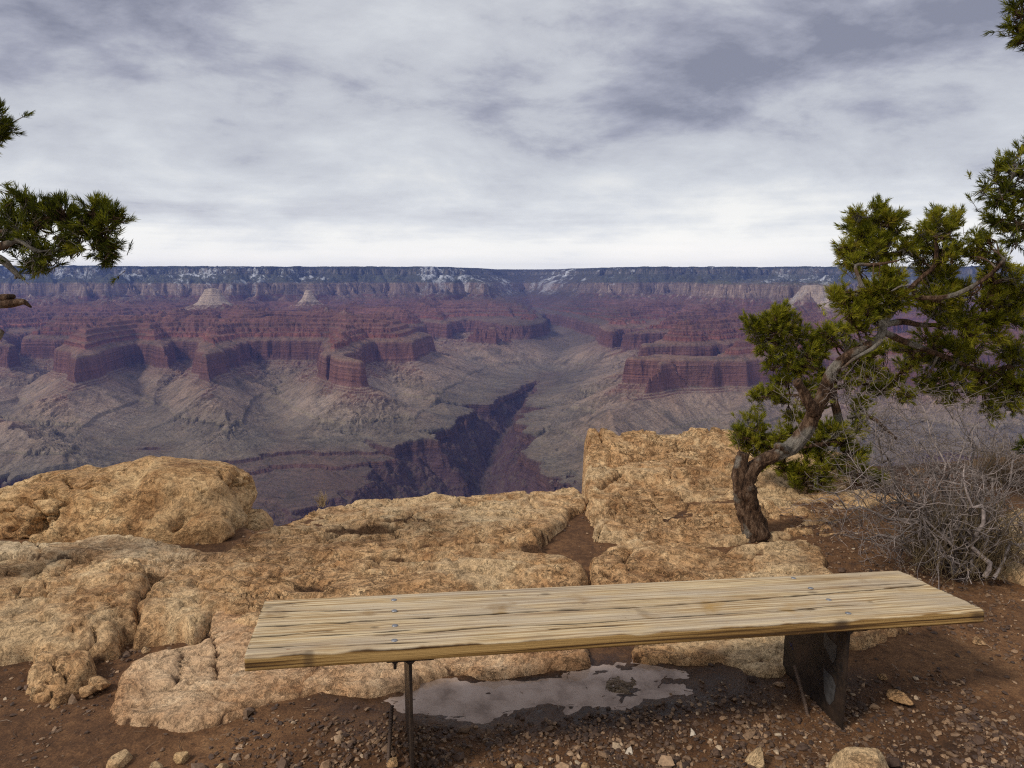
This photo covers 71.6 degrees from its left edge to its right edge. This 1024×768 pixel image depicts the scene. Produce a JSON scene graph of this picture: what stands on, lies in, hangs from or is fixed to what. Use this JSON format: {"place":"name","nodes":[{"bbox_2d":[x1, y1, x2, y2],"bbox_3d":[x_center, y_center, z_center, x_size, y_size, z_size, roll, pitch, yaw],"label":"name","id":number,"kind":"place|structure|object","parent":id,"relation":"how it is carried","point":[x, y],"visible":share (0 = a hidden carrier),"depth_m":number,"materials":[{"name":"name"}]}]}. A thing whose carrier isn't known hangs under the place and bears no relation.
{"place":"outdoors","nodes":[
{"label":"outdoors","id":0,"kind":"place"},
{"bbox_2d":[0,265,1023,525],"bbox_3d":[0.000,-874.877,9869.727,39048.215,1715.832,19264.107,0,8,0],"label":"terrain","id":1,"kind":"structure","parent":0,"point":[294,391],"depth_m":6079.18,"materials":[{"name":"brown stone"}]},
{"bbox_2d":[0,454,1023,767],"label":"ground","id":2,"kind":"structure","parent":0,"point":[576,544],"depth_m":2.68,"materials":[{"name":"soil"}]},
{"bbox_2d":[0,97,140,339],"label":"pinyon tree","id":3,"kind":"object","parent":2,"relation":"on","point":[32,216],"visible":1,"depth_m":3.15,"materials":[{"name":"green plant"}]},
{"bbox_2d":[0,557,150,708],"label":"rock slab","id":4,"kind":"object","parent":2,"relation":"on","point":[67,626],"visible":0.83,"depth_m":3.23,"materials":[{"name":"stone"}]},
{"bbox_2d":[79,685,95,697],"bbox_3d":[-1.661,1.201,2.778,0.051,0.039,0.060,0,8,0],"label":"stone","id":5,"kind":"object","parent":2,"relation":"on","point":[86,691],"visible":1,"depth_m":2.76,"materials":[{"name":"stone"}]},
{"bbox_2d":[88,676,110,692],"bbox_3d":[-1.648,1.192,2.826,0.094,0.053,0.076,0,8,0],"label":"stone","id":6,"kind":"object","parent":2,"relation":"on","point":[100,683],"visible":0.91,"depth_m":2.81,"materials":[{"name":"stone"}]},
{"bbox_2d":[0,534,225,585],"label":"rock slab","id":7,"kind":"object","parent":2,"relation":"on","point":[159,560],"visible":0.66,"depth_m":3.99,"materials":[{"name":"stone"}]},
{"bbox_2d":[106,749,132,767],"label":"stone","id":8,"kind":"object","parent":2,"relation":"on","point":[122,758],"visible":1,"depth_m":2.37,"materials":[{"name":"stone"}]},
{"bbox_2d":[0,455,257,543],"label":"boulder","id":9,"kind":"object","parent":2,"relation":"on","point":[168,500],"visible":0.85,"depth_m":4.53,"materials":[{"name":"stone"}]},
{"bbox_2d":[141,647,150,653],"bbox_3d":[-1.590,1.155,3.084,0.040,0.032,0.030,0,8,0],"label":"stone","id":10,"kind":"object","parent":2,"relation":"on","point":[145,650],"visible":1,"depth_m":3.08,"materials":[{"name":"stone"}]},
{"bbox_2d":[149,761,163,767],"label":"stone","id":11,"kind":"object","parent":2,"relation":"on","point":[155,764],"visible":1,"depth_m":2.33,"materials":[{"name":"stone"}]},
{"bbox_2d":[173,751,188,763],"bbox_3d":[-1.116,1.260,2.397,0.042,0.035,0.046,3,9,22],"label":"stone","id":12,"kind":"object","parent":2,"relation":"on","point":[181,757],"visible":1,"depth_m":2.38,"materials":[{"name":"stone"}]},
{"bbox_2d":[216,763,227,767],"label":"stone","id":13,"kind":"object","parent":2,"relation":"on","point":[222,765],"visible":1,"depth_m":2.33,"materials":[{"name":"stone"}]},
{"bbox_2d":[246,508,273,530],"bbox_3d":[-1.784,1.030,4.923,0.299,0.323,0.470,-6,10,-33],"label":"boulder","id":14,"kind":"object","parent":2,"relation":"on","point":[260,519],"visible":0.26,"depth_m":4.87,"materials":[{"name":"stone"}]},
{"bbox_2d":[314,489,328,506],"bbox_3d":[-1.383,0.830,5.164,0.103,0.123,0.102,0,8,0],"label":"dry shrub","id":15,"kind":"object","parent":2,"relation":"on","point":[322,498],"visible":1,"depth_m":5.15,"materials":[{"name":"beige plant"}]},
{"bbox_2d":[109,610,590,732],"bbox_3d":[-0.622,1.266,3.061,2.025,0.305,1.100,0,8,0],"label":"rock slab","id":16,"kind":"object","parent":2,"relation":"on","point":[209,682],"visible":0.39,"depth_m":2.84,"materials":[{"name":"stone"}]},
{"bbox_2d":[132,487,588,650],"bbox_3d":[-0.652,1.051,4.277,2.475,0.381,2.338,0,8,0],"label":"rock slab","id":17,"kind":"object","parent":2,"relation":"on","point":[433,542],"visible":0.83,"depth_m":3.93,"materials":[{"name":"stone"}]},
{"bbox_2d":[386,757,397,767],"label":"stone","id":18,"kind":"object","parent":2,"relation":"on","point":[392,762],"visible":1,"depth_m":2.35,"materials":[{"name":"stone"}]},
{"bbox_2d":[2,496,1023,767],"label":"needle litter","id":19,"kind":"object","parent":2,"relation":"on","point":[624,706],"visible":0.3,"depth_m":2.67,"materials":[{"name":"brown plant"}]},
{"bbox_2d":[515,763,522,767],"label":"stone","id":20,"kind":"object","parent":2,"relation":"on","point":[518,765],"visible":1,"depth_m":2.34,"materials":[{"name":"stone"}]},
{"bbox_2d":[384,660,692,723],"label":"puddle","id":21,"kind":"object","parent":2,"relation":"on","point":[469,701],"visible":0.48,"depth_m":2.81,"materials":[{"name":"liquid"}]},
{"bbox_2d":[581,762,589,767],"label":"stone","id":22,"kind":"object","parent":2,"relation":"on","point":[584,765],"visible":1,"depth_m":2.33,"materials":[{"name":"stone"}]},
{"bbox_2d":[244,571,983,767],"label":"park bench","id":23,"kind":"object","parent":2,"relation":"on","point":[816,621],"visible":0.99,"depth_m":2.50,"materials":[{"name":"brown wood"}]},
{"bbox_2d":[605,676,641,693],"bbox_3d":[0.444,1.228,2.860,0.217,0.046,0.169,-8,12,-44],"label":"rock","id":24,"kind":"object","parent":2,"relation":"on","point":[622,686],"visible":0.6,"depth_m":2.85,"materials":[{"name":"stone"}]},
{"bbox_2d":[589,533,833,584],"bbox_3d":[1.273,1.100,3.942,1.876,0.320,0.907,-2,9,-12],"label":"rock slab","id":25,"kind":"object","parent":2,"relation":"on","point":[634,561],"visible":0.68,"depth_m":3.93,"materials":[{"name":"stone"}]},
{"bbox_2d":[582,427,925,546],"bbox_3d":[1.889,2.270,5.502,3.038,3.566,2.450,0,8,0],"label":"rock block","id":26,"kind":"object","parent":2,"relation":"on","point":[635,484],"visible":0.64,"depth_m":5.18,"materials":[{"name":"stone"}]},
{"bbox_2d":[745,746,764,767],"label":"stone","id":27,"kind":"object","parent":2,"relation":"on","point":[755,757],"visible":0.93,"depth_m":2.36,"materials":[{"name":"stone"}]},
{"bbox_2d":[631,627,911,678],"bbox_3d":[1.246,1.260,3.141,1.588,0.292,0.472,-2,9,-13],"label":"rock slab","id":28,"kind":"object","parent":2,"relation":"on","point":[745,655],"visible":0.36,"depth_m":3.05,"materials":[{"name":"stone"}]},
{"bbox_2d":[726,297,928,492],"bbox_3d":[2.245,0.194,5.114,1.454,1.646,0.478,-1,8,-9],"label":"pinyon tree","id":29,"kind":"object","parent":2,"relation":"on","point":[763,330],"visible":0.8,"depth_m":5.06,"materials":[{"name":"green plant"}]},
{"bbox_2d":[827,747,888,767],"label":"rock","id":30,"kind":"object","parent":2,"relation":"on","point":[855,757],"visible":1,"depth_m":2.29,"materials":[{"name":"stone"}]},
{"bbox_2d":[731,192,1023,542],"bbox_3d":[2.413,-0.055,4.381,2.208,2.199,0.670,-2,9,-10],"label":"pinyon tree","id":31,"kind":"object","parent":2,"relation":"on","point":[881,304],"visible":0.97,"depth_m":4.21,"materials":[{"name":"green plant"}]},
{"bbox_2d":[877,674,887,679],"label":"stone","id":32,"kind":"object","parent":2,"relation":"on","point":[882,676],"visible":1,"depth_m":2.87,"materials":[{"name":"stone"}]},
{"bbox_2d":[765,353,1023,601],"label":"bare shrub","id":33,"kind":"object","parent":2,"relation":"on","point":[965,538],"visible":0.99,"depth_m":3.86,"materials":[{"name":"grey plant"}]},
{"bbox_2d":[886,689,912,705],"bbox_3d":[1.493,1.206,2.736,0.085,0.036,0.092,0,8,0],"label":"stone","id":34,"kind":"object","parent":2,"relation":"on","point":[897,696],"visible":1,"depth_m":2.72,"materials":[{"name":"stone"}]},
{"bbox_2d":[972,636,985,644],"bbox_3d":[2.073,1.143,3.163,0.056,0.036,0.048,0,8,0],"label":"stone","id":35,"kind":"object","parent":2,"relation":"on","point":[977,640],"visible":1,"depth_m":3.15,"materials":[{"name":"stone"}]},
{"bbox_2d":[941,427,1023,485],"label":"dry shrub","id":36,"kind":"object","parent":2,"relation":"on","point":[993,459],"visible":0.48,"depth_m":5.33,"materials":[{"name":"grey plant"}]},
{"bbox_2d":[964,0,1023,454],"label":"pinyon tree","id":37,"kind":"object","parent":2,"relation":"on","point":[1006,190],"visible":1,"depth_m":3.48,"materials":[{"name":"green plant"}]},
{"bbox_2d":[976,448,1023,492],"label":"dry shrub","id":38,"kind":"object","parent":2,"relation":"on","point":[1014,473],"visible":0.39,"depth_m":5.18,"materials":[{"name":"plant"}]},
{"bbox_2d":[989,558,1023,585],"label":"rock slab","id":39,"kind":"object","parent":2,"relation":"on","point":[1012,575],"visible":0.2,"depth_m":3.79,"materials":[{"name":"stone"}]},
{"bbox_2d":[989,508,1023,553],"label":"rock slab","id":40,"kind":"object","parent":2,"relation":"on","point":[1014,530],"visible":0.12,"depth_m":4.25,"materials":[{"name":"stone"}]},
{"bbox_2d":[0,0,1023,268],"label":"sky","id":41,"kind":"structure","parent":0,"point":[486,134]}
]}

